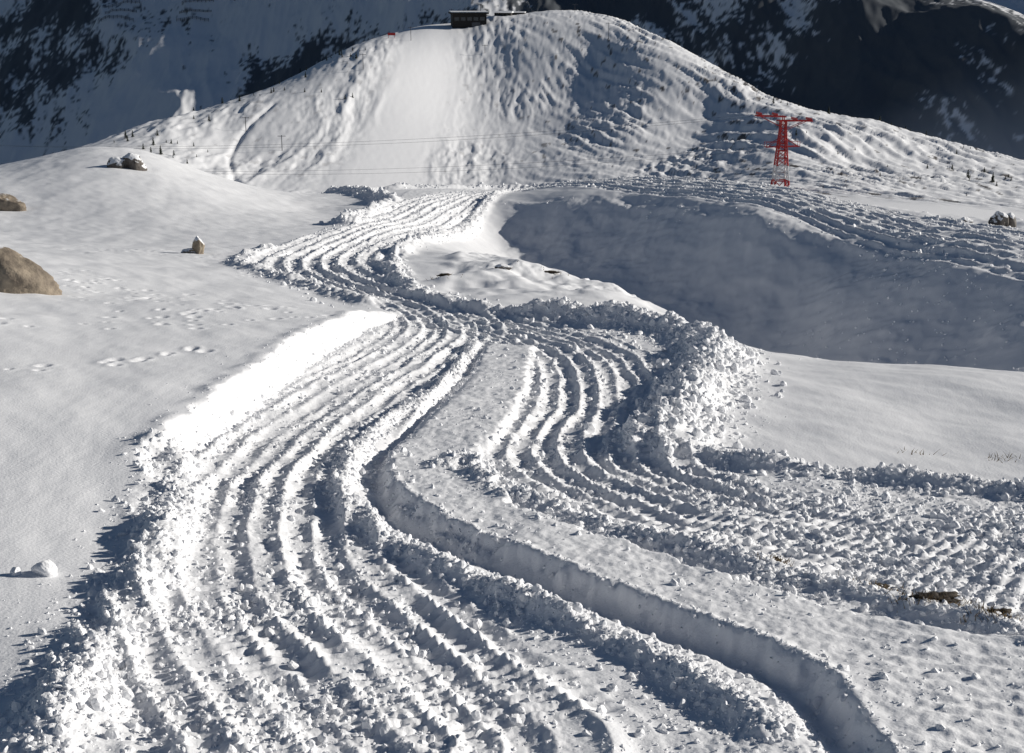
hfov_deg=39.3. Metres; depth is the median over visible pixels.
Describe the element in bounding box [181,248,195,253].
rock
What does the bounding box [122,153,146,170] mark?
rock
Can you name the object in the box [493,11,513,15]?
summit hut
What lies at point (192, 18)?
avalanche fence
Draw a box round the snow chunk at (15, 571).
[10,567,20,575]
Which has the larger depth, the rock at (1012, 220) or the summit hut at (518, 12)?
the summit hut at (518, 12)
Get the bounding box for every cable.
[23,114,772,148]
[42,114,751,146]
[205,147,753,171]
[365,148,775,173]
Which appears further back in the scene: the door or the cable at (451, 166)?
the door
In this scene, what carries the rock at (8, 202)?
on the ground at (120, 334)
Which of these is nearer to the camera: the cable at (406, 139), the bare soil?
the bare soil
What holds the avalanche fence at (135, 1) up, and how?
on the ground at (120, 334)
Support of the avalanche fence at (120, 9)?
on the ground at (120, 334)
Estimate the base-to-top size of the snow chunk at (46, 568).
0.201 m
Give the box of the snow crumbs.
[0,179,1023,752]
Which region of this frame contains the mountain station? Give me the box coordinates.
[448,4,488,27]
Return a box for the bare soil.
[436,270,1011,617]
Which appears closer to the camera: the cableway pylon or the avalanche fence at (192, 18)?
the cableway pylon
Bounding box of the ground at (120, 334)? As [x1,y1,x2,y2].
[0,0,1023,752]
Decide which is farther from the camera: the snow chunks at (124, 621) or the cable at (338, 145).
the cable at (338, 145)
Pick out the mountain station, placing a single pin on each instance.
(462, 19)
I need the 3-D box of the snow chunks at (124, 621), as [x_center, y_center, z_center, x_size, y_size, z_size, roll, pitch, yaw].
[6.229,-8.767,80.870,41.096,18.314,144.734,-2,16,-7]
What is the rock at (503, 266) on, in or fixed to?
on the ground at (120, 334)
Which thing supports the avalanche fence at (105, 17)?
on the ground at (120, 334)
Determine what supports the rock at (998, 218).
on the ground at (120, 334)
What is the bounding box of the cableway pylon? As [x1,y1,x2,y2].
[755,111,812,186]
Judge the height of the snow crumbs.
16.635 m
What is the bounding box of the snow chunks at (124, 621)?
[0,175,1023,752]
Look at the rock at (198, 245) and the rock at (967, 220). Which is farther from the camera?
the rock at (967, 220)
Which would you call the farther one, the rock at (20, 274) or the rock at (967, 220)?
the rock at (967, 220)
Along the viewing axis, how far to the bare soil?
12.70 m
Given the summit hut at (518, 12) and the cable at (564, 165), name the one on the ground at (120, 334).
the summit hut at (518, 12)
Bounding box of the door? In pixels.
[472,22,479,26]
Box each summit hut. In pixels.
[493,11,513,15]
[513,11,525,14]
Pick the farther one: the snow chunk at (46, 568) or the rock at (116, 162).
the rock at (116, 162)
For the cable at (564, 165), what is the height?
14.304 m
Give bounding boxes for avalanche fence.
[101,15,133,21]
[105,8,136,12]
[108,0,139,8]
[176,15,208,21]
[179,9,203,13]
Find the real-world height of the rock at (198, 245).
1.112 m
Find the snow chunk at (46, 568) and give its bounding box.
[31,559,56,576]
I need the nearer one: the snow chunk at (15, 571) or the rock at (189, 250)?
the snow chunk at (15, 571)
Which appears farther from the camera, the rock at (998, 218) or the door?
the door
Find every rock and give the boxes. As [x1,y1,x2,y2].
[0,193,26,210]
[0,246,61,294]
[105,157,125,168]
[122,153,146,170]
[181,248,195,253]
[192,236,204,253]
[495,263,512,269]
[961,217,972,222]
[988,211,1008,226]
[1007,212,1016,226]
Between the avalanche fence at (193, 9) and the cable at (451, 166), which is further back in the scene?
the avalanche fence at (193, 9)

